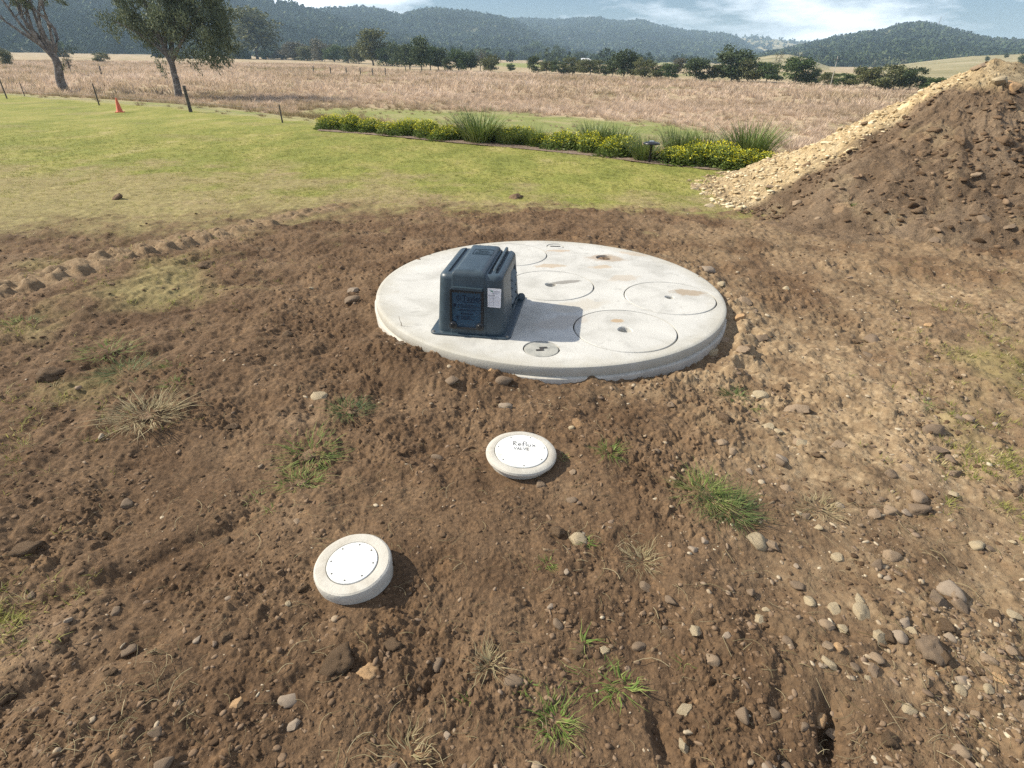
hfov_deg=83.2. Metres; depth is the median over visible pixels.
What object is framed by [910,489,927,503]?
stone
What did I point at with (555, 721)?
grass tuft
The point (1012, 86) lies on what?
stone
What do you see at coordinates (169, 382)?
grass tuft
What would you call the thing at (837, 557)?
stone
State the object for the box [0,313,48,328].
grass tuft
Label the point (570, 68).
paddock tree
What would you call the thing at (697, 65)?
paddock tree
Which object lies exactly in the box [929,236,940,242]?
stone
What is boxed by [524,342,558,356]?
manhole cover
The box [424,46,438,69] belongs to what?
paddock tree
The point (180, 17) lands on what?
gum tree
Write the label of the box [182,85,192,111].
fence post
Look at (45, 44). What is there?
gum tree
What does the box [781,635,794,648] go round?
stone
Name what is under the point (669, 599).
stone
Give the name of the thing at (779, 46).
grassy ridge
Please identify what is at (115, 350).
grass tuft
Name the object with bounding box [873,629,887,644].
stone
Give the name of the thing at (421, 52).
paddock tree
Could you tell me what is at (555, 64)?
paddock tree
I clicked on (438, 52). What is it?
paddock tree
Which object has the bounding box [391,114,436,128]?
strap plant
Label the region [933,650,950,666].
soil clod
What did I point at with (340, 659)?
soil clod
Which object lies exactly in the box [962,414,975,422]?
stone
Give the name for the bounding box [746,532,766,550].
stone
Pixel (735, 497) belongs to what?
grass tuft
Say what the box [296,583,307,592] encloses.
soil clod
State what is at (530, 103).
paddock tussocks
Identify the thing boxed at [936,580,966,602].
stone
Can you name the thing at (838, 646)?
stone
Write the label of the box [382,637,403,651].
soil clod
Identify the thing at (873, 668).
stone
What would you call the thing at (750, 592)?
stone
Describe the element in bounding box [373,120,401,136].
flowering shrub
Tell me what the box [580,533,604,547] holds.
grass tuft
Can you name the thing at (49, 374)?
soil clod
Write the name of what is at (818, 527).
stone
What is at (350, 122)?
flowering shrub
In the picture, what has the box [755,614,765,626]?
stone
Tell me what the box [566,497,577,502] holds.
stone
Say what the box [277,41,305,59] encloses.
paddock tree
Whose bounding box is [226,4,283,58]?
paddock tree
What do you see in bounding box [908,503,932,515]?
stone
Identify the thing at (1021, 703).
stone
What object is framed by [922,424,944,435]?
stone
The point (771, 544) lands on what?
stone
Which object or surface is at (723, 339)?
stone
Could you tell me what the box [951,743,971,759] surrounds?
stone
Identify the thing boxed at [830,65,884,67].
hill
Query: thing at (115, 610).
stone
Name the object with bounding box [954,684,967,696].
stone
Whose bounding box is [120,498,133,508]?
stone
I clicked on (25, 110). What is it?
lawn
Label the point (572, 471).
stone
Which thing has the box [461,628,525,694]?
grass tuft
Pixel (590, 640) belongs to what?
grass tuft
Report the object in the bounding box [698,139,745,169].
flowering shrub
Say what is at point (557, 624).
stone
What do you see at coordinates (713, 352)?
stone
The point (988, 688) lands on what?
stone
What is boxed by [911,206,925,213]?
soil clod
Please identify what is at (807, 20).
sky
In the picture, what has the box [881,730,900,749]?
soil clod
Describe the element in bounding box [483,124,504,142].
flowering shrub
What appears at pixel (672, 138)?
strap plant
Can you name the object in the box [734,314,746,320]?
stone
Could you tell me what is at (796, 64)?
paddock tree
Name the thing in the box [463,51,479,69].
paddock tree
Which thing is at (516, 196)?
soil clod
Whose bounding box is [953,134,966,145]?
soil clod
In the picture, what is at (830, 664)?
stone
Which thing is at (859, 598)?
stone
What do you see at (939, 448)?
stone
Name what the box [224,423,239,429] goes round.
soil clod
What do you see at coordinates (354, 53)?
paddock tree
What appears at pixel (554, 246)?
manhole cover
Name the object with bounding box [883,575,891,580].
stone
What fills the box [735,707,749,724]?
stone
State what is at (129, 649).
stone
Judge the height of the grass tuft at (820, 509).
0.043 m
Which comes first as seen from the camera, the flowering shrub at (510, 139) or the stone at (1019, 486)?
the stone at (1019, 486)
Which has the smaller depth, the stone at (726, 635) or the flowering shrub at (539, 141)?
the stone at (726, 635)
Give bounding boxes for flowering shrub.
[313,113,346,129]
[339,112,361,131]
[352,117,382,132]
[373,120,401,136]
[389,117,417,136]
[411,118,441,137]
[425,124,462,141]
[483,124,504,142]
[494,124,537,144]
[527,133,548,146]
[539,128,581,150]
[576,129,603,153]
[591,134,637,157]
[651,145,694,166]
[670,139,719,166]
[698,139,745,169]
[716,148,764,170]
[746,151,774,161]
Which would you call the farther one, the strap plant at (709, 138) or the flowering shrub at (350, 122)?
the flowering shrub at (350, 122)
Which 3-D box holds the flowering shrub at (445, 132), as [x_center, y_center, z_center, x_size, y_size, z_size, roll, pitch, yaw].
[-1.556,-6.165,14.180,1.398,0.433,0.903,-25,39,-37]
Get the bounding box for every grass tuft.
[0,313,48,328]
[64,334,145,363]
[69,385,209,443]
[70,349,168,387]
[151,355,190,370]
[151,373,191,390]
[259,421,352,480]
[259,461,332,499]
[313,391,387,425]
[369,706,443,767]
[455,680,470,706]
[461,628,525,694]
[513,676,590,761]
[517,677,540,704]
[536,551,557,571]
[557,654,629,712]
[568,621,605,660]
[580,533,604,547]
[587,437,632,464]
[588,655,655,712]
[607,535,668,578]
[658,455,763,522]
[685,470,785,536]
[713,381,750,400]
[791,489,857,527]
[919,399,942,409]
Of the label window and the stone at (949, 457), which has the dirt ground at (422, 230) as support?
the stone at (949, 457)
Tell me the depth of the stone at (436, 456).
2.63 m
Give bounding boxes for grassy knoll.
[734,54,833,70]
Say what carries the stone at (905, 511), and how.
on the dirt ground at (422, 230)
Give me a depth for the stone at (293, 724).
1.57 m
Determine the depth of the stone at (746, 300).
4.26 m
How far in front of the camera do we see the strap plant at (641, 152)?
10.93 m
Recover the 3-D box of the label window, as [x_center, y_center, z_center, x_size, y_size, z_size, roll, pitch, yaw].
[-0.274,-0.450,3.461,0.214,0.263,0.035,5,25,7]
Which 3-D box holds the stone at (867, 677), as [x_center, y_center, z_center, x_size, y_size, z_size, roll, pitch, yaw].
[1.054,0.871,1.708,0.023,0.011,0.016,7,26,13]
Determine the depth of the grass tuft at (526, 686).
1.67 m
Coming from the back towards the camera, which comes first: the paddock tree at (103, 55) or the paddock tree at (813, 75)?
the paddock tree at (103, 55)
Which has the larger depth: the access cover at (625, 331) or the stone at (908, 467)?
the access cover at (625, 331)
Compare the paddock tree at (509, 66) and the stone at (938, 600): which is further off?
the paddock tree at (509, 66)
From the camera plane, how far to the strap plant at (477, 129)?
13.48 m
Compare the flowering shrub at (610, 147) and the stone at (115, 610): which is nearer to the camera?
the stone at (115, 610)
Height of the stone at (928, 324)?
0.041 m
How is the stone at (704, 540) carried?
on the dirt ground at (422, 230)
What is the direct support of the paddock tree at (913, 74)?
on the field
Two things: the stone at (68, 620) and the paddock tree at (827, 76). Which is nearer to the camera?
the stone at (68, 620)
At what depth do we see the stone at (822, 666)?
1.73 m
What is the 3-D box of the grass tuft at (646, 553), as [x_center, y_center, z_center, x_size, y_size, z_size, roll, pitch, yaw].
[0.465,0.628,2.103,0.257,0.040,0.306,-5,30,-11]
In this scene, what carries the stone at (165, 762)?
on the dirt ground at (422, 230)
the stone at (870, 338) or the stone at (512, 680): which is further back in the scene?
the stone at (870, 338)
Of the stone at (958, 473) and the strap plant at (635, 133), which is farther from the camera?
the strap plant at (635, 133)
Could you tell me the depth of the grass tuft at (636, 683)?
1.69 m
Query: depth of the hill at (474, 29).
1025.45 m
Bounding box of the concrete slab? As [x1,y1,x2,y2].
[375,241,726,384]
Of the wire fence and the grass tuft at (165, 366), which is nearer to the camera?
the grass tuft at (165, 366)
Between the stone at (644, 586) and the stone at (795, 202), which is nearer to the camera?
the stone at (644, 586)
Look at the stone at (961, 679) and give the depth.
1.72 m
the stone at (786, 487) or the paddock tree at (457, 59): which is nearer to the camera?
the stone at (786, 487)
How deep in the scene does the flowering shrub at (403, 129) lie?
14.56 m
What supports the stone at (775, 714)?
on the dirt ground at (422, 230)
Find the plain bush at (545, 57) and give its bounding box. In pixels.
[49,37,756,64]
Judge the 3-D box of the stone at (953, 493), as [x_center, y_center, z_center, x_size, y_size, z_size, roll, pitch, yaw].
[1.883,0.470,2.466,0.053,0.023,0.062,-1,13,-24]
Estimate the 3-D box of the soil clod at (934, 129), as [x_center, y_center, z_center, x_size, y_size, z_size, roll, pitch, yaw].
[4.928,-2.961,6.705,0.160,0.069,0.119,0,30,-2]
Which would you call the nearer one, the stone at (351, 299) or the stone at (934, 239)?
the stone at (351, 299)
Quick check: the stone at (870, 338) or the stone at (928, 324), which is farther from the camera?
the stone at (928, 324)
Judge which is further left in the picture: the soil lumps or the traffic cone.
the traffic cone
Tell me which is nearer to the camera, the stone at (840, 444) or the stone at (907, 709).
the stone at (907, 709)
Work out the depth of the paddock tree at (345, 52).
216.10 m
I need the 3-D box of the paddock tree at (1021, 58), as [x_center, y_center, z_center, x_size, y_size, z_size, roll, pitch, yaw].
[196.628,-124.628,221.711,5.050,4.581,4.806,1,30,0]
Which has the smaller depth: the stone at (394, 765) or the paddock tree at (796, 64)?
the stone at (394, 765)
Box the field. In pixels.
[0,52,949,155]
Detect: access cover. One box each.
[489,244,545,265]
[517,271,592,300]
[574,310,676,352]
[624,282,715,314]
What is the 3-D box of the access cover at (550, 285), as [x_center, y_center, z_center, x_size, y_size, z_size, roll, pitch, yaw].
[0.292,-0.732,4.372,0.644,0.045,0.644,18,34,27]
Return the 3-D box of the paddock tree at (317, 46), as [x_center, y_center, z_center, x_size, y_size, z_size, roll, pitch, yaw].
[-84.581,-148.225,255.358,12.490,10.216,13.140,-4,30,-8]
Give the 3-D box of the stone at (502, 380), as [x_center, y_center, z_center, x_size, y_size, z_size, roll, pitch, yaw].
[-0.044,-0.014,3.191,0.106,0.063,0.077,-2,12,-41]
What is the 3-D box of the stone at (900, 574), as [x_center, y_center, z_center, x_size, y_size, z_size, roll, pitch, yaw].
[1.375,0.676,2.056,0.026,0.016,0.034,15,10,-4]
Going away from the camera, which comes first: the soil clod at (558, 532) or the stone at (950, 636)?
the stone at (950, 636)
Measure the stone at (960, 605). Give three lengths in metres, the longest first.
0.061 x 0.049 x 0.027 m
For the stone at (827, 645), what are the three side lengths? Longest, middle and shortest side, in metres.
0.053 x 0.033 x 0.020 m
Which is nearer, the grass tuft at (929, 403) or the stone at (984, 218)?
the grass tuft at (929, 403)
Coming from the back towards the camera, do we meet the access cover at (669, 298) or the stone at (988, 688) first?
the access cover at (669, 298)
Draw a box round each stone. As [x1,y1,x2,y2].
[27,590,34,599]
[63,617,73,622]
[110,606,120,615]
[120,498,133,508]
[120,643,136,657]
[146,726,161,738]
[153,756,174,767]
[192,635,200,643]
[229,696,243,707]
[277,693,296,708]
[285,600,290,606]
[286,718,300,730]
[310,391,326,399]
[344,295,359,303]
[347,287,358,291]
[356,662,379,679]
[387,762,397,767]
[431,454,442,459]
[432,657,443,672]
[444,731,450,739]
[445,376,457,385]
[495,376,513,384]
[498,403,512,408]
[503,674,523,686]
[536,480,545,487]
[553,618,562,629]
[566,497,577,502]
[569,469,575,474]
[569,532,586,545]
[600,646,609,654]
[632,641,645,651]
[639,581,650,591]
[665,595,677,605]
[667,401,674,406]
[676,703,691,716]
[679,737,688,753]
[688,546,697,552]
[689,625,700,635]
[699,266,715,273]
[701,537,708,543]
[704,203,715,206]
[706,653,719,666]
[709,348,718,356]
[717,281,725,286]
[717,439,727,445]
[721,337,729,341]
[722,631,730,638]
[729,447,736,454]
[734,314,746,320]
[735,345,750,352]
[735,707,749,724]
[738,296,752,305]
[745,468,752,474]
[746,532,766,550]
[746,589,754,595]
[752,390,768,399]
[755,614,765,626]
[756,334,768,341]
[762,607,770,611]
[762,763,775,767]
[763,422,773,429]
[765,539,778,550]
[769,706,780,719]
[774,428,782,433]
[774,456,786,466]
[776,454,787,462]
[780,484,792,490]
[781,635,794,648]
[781,760,790,767]
[783,404,809,413]
[789,580,804,590]
[792,200,801,205]
[793,438,802,445]
[796,439,806,445]
[801,513,810,518]
[801,722,808,731]
[803,596,815,606]
[814,524,822,529]
[817,712,826,728]
[818,619,835,631]
[818,662,827,668]
[821,655,837,670]
[822,640,833,650]
[824,728,834,739]
[827,602,840,614]
[830,552,843,561]
[831,439,847,447]
[834,642,843,651]
[835,502,844,507]
[837,624,848,632]
[849,662,859,672]
[852,602,869,620]
[855,593,864,602]
[863,334,879,342]
[864,675,870,679]
[867,662,878,677]
[868,508,880,517]
[868,652,884,663]
[870,558,882,570]
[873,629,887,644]
[882,549,902,561]
[883,504,898,514]
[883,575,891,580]
[884,469,897,477]
[892,630,908,643]
[894,570,902,576]
[899,616,909,628]
[901,463,913,471]
[901,508,911,516]
[901,703,917,714]
[905,627,918,634]
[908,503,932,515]
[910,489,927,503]
[914,635,945,665]
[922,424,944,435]
[924,323,932,326]
[928,445,948,452]
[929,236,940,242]
[929,588,948,607]
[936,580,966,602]
[943,632,956,643]
[944,454,956,464]
[945,470,962,476]
[948,490,958,496]
[951,598,968,613]
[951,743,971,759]
[953,414,965,420]
[954,676,968,684]
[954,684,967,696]
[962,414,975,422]
[968,540,984,550]
[970,62,986,69]
[970,172,982,177]
[970,710,980,717]
[976,214,990,222]
[979,652,999,665]
[983,683,994,693]
[984,545,996,551]
[991,76,1007,84]
[992,672,1008,684]
[1003,224,1015,229]
[1004,645,1017,654]
[1005,80,1021,91]
[1006,609,1023,619]
[1007,540,1017,544]
[1017,483,1022,489]
[1019,700,1023,711]
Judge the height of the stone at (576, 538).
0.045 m
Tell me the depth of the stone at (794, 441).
2.78 m
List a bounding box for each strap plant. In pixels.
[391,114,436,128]
[436,104,532,142]
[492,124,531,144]
[510,123,557,145]
[568,117,630,148]
[583,120,655,152]
[617,132,671,160]
[647,121,716,149]
[670,125,741,148]
[698,115,809,154]
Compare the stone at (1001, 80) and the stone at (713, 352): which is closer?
the stone at (713, 352)
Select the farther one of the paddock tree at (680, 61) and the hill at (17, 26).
the hill at (17, 26)
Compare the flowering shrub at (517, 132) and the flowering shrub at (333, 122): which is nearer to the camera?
the flowering shrub at (517, 132)
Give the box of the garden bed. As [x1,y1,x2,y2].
[318,127,735,170]
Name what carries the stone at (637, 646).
on the dirt ground at (422, 230)
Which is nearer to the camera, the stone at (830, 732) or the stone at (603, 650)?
the stone at (830, 732)
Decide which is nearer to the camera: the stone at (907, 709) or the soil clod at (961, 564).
the stone at (907, 709)
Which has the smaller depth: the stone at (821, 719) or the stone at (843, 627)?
the stone at (821, 719)
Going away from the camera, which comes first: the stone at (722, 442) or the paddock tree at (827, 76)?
the stone at (722, 442)
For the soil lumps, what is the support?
on the soil heap
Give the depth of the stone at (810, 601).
1.96 m
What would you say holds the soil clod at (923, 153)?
on the soil heap
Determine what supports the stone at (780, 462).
on the dirt ground at (422, 230)
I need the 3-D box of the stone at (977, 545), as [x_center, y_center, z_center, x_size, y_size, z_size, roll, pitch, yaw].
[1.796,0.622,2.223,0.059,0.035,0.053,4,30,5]
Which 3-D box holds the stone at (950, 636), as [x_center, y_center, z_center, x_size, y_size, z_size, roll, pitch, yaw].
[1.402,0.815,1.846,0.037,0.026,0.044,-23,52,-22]
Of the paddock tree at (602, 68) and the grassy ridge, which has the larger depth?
the grassy ridge
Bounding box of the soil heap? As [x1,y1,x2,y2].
[690,58,1023,266]
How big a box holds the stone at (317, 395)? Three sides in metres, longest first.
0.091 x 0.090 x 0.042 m
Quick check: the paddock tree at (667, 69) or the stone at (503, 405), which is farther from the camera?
the paddock tree at (667, 69)
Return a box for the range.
[568,26,722,48]
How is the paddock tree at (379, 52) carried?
on the field
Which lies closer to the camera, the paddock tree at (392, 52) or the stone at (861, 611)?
the stone at (861, 611)
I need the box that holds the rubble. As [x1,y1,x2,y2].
[694,70,973,209]
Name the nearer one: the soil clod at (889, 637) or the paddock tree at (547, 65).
the soil clod at (889, 637)
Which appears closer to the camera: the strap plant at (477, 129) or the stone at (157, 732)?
the stone at (157, 732)
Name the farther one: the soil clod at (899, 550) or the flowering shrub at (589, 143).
the flowering shrub at (589, 143)
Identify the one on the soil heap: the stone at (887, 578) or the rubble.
the rubble
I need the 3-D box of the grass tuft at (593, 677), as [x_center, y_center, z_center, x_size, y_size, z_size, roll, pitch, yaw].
[0.247,0.877,1.714,0.223,0.025,0.215,1,30,0]
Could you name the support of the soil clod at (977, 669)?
on the dirt ground at (422, 230)
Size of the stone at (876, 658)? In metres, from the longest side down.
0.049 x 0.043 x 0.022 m
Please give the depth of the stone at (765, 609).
1.93 m
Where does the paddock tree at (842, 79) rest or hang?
on the field
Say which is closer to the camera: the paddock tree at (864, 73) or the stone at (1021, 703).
the stone at (1021, 703)
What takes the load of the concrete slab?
on the dirt ground at (422, 230)
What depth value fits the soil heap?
6.53 m
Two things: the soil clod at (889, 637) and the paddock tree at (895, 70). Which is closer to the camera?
the soil clod at (889, 637)
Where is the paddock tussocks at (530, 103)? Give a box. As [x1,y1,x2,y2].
[0,86,893,154]
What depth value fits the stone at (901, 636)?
1.83 m
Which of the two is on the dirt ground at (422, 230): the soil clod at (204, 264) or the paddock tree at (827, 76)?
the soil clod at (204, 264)
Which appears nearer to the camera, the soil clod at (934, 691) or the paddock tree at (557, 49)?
the soil clod at (934, 691)
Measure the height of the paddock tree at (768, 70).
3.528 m
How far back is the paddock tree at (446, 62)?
136.98 m
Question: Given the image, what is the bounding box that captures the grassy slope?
[882,54,1023,77]
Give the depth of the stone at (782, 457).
2.65 m
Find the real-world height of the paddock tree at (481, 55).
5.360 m
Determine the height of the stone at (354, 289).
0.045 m
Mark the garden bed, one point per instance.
(532, 148)
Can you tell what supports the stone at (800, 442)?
on the dirt ground at (422, 230)
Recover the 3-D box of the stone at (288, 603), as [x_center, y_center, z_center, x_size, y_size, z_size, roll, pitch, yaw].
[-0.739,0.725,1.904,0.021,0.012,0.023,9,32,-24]
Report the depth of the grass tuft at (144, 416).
2.84 m
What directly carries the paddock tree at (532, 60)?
on the field
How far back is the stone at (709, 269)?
4.79 m
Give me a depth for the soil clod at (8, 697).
1.66 m
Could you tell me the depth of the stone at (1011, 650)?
1.81 m
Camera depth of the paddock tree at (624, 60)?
110.11 m
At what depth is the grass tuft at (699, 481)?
2.42 m
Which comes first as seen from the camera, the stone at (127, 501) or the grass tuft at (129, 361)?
the stone at (127, 501)
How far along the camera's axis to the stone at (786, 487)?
2.48 m
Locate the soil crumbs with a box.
[0,207,1023,767]
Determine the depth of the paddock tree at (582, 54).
459.82 m
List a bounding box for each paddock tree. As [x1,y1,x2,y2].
[0,45,13,64]
[58,48,76,73]
[91,52,110,61]
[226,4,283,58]
[270,49,289,59]
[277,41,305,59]
[293,45,314,60]
[308,36,334,61]
[319,43,342,61]
[338,46,356,62]
[347,39,364,63]
[351,27,388,65]
[375,47,394,65]
[383,39,404,66]
[393,43,415,68]
[408,35,433,70]
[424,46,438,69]
[430,47,447,69]
[441,57,453,70]
[446,48,472,70]
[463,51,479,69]
[471,48,488,70]
[473,47,491,55]
[480,52,500,71]
[506,63,515,70]
[521,44,535,54]
[526,55,540,72]
[538,60,554,72]
[550,59,568,73]
[551,44,565,59]
[561,57,581,73]
[570,51,587,57]
[573,58,605,75]
[599,63,610,75]
[604,57,618,74]
[611,48,640,76]
[629,56,654,76]
[646,62,662,78]
[658,63,679,78]
[672,57,687,73]
[680,57,710,79]
[705,64,727,79]
[709,43,760,81]
[731,58,763,81]
[747,60,784,80]
[772,49,783,66]
[776,55,819,83]
[801,67,824,83]
[817,71,837,84]
[832,73,859,86]
[845,65,883,87]
[872,63,911,88]
[890,66,932,88]
[914,77,946,88]
[1018,53,1023,63]
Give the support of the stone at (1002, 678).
on the dirt ground at (422, 230)
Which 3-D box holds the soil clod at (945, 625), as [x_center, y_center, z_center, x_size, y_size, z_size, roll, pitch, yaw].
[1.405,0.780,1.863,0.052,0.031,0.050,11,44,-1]
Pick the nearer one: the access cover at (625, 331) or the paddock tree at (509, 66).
the access cover at (625, 331)
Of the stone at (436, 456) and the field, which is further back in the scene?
the field
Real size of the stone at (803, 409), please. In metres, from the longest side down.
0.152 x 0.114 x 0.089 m
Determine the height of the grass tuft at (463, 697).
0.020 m
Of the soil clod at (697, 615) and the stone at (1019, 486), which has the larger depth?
the stone at (1019, 486)
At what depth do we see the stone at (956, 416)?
2.95 m
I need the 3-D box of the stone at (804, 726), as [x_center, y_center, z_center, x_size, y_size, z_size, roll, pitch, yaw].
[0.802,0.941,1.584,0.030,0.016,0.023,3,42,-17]
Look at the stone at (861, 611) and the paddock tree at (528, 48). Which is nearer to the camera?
the stone at (861, 611)
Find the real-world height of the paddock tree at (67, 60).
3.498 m
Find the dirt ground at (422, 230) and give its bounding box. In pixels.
[0,196,1023,767]
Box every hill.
[1,0,345,55]
[406,14,541,59]
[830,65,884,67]
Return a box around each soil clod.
[0,685,17,705]
[8,540,46,557]
[34,366,66,382]
[103,667,117,676]
[112,193,122,199]
[197,261,214,268]
[218,536,231,545]
[219,631,233,643]
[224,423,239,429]
[262,247,274,250]
[282,330,293,336]
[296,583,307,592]
[319,641,354,676]
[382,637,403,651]
[509,193,522,198]
[548,526,567,537]
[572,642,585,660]
[661,629,674,638]
[691,611,703,620]
[714,412,732,424]
[744,502,758,510]
[811,452,823,457]
[827,235,838,238]
[877,606,892,615]
[881,628,895,644]
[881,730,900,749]
[894,547,904,556]
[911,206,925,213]
[916,149,931,156]
[926,126,942,131]
[928,687,937,695]
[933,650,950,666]
[938,617,955,632]
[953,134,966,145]
[956,562,965,567]
[973,666,985,675]
[984,609,1001,619]
[995,135,1016,146]
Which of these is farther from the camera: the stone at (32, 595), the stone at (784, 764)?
the stone at (32, 595)
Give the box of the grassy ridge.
[741,38,809,50]
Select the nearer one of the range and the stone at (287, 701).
the stone at (287, 701)
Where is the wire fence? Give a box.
[5,89,278,114]
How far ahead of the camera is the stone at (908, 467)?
2.58 m
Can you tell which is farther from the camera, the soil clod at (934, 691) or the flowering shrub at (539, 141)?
the flowering shrub at (539, 141)
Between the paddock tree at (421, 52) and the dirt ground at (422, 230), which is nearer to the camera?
the dirt ground at (422, 230)
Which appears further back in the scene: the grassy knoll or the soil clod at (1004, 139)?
the grassy knoll
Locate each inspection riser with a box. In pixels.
[313,534,392,604]
[486,431,556,478]
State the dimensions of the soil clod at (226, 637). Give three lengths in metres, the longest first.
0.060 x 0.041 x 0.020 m
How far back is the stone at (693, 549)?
2.13 m
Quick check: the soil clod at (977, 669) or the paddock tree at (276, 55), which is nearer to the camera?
the soil clod at (977, 669)
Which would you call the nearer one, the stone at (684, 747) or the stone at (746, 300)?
the stone at (684, 747)
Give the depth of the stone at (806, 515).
2.33 m
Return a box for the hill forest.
[0,0,1023,66]
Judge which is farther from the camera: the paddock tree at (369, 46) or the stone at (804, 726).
the paddock tree at (369, 46)
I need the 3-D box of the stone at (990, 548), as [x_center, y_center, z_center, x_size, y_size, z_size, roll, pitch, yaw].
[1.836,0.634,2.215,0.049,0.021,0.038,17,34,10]
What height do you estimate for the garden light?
0.490 m
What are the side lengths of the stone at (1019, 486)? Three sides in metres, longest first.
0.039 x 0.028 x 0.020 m
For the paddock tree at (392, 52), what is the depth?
170.53 m
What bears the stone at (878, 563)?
on the dirt ground at (422, 230)
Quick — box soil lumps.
[736,61,1023,251]
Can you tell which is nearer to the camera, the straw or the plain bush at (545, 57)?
the straw
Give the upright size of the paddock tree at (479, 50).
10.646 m
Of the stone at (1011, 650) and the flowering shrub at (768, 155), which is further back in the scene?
the flowering shrub at (768, 155)
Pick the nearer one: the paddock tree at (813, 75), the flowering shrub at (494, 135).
the flowering shrub at (494, 135)
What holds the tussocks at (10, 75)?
on the field
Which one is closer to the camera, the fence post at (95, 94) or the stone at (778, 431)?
the stone at (778, 431)
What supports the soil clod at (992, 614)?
on the dirt ground at (422, 230)
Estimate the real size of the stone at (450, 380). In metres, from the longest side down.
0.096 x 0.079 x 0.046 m
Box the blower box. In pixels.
[431,245,524,339]
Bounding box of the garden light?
[643,141,659,163]
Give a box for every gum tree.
[0,0,69,91]
[91,0,244,97]
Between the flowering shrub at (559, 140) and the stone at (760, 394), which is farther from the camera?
the flowering shrub at (559, 140)
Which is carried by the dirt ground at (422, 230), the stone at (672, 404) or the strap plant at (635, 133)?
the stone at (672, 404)
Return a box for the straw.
[0,235,1023,767]
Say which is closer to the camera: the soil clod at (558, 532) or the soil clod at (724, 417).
the soil clod at (558, 532)
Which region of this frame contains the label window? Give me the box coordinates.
[449,286,483,330]
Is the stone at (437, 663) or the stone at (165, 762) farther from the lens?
the stone at (437, 663)
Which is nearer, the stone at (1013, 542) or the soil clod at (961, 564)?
the soil clod at (961, 564)
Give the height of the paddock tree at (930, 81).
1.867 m
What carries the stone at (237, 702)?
on the dirt ground at (422, 230)
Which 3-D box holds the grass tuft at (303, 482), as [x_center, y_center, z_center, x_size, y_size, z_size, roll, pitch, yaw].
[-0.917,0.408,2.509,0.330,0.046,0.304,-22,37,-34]
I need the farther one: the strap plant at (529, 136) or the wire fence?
the wire fence
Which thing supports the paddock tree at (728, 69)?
on the field
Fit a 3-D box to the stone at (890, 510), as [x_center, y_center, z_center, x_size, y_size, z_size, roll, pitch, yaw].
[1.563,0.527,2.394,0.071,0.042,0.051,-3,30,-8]
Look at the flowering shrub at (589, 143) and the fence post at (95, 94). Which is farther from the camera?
the fence post at (95, 94)
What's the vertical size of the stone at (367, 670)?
0.031 m
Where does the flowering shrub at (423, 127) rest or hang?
on the garden bed
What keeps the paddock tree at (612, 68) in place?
on the field
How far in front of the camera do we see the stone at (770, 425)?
2.90 m
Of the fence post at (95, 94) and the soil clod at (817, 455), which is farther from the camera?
the fence post at (95, 94)
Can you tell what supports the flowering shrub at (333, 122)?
on the garden bed
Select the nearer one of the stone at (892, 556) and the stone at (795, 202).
the stone at (892, 556)
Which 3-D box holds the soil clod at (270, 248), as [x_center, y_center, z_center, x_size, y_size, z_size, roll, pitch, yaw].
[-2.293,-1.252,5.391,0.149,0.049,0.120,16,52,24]
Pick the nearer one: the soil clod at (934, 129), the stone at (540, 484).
the stone at (540, 484)
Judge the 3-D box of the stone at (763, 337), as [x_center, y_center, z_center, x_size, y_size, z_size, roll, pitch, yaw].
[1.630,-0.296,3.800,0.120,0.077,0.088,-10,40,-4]
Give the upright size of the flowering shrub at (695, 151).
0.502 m
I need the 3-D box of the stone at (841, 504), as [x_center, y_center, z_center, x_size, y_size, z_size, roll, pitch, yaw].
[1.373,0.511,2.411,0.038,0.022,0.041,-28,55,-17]
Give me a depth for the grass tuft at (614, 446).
2.63 m
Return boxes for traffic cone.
[115,98,124,112]
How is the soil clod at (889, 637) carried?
on the dirt ground at (422, 230)
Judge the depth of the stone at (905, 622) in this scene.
1.88 m
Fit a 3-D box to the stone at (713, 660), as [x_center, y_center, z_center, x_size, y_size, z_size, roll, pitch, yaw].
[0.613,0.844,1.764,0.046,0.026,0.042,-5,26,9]
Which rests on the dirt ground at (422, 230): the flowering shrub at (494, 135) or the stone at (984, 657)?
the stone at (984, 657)
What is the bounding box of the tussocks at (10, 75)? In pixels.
[0,58,924,106]
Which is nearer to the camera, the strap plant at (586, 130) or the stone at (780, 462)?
the stone at (780, 462)
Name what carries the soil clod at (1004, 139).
on the soil heap
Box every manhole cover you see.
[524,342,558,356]
[547,244,562,248]
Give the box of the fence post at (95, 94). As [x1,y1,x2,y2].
[92,83,99,104]
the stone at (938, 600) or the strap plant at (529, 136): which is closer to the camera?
the stone at (938, 600)
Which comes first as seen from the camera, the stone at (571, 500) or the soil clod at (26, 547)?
the soil clod at (26, 547)
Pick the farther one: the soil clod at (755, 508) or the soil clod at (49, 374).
the soil clod at (49, 374)
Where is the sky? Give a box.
[274,0,1023,41]
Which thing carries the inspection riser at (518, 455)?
on the dirt ground at (422, 230)
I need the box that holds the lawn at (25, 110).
[0,94,761,290]
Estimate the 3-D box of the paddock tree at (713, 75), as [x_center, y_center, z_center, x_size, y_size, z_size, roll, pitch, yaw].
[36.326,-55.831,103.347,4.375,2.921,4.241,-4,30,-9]
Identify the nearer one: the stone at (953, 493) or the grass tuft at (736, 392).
the stone at (953, 493)

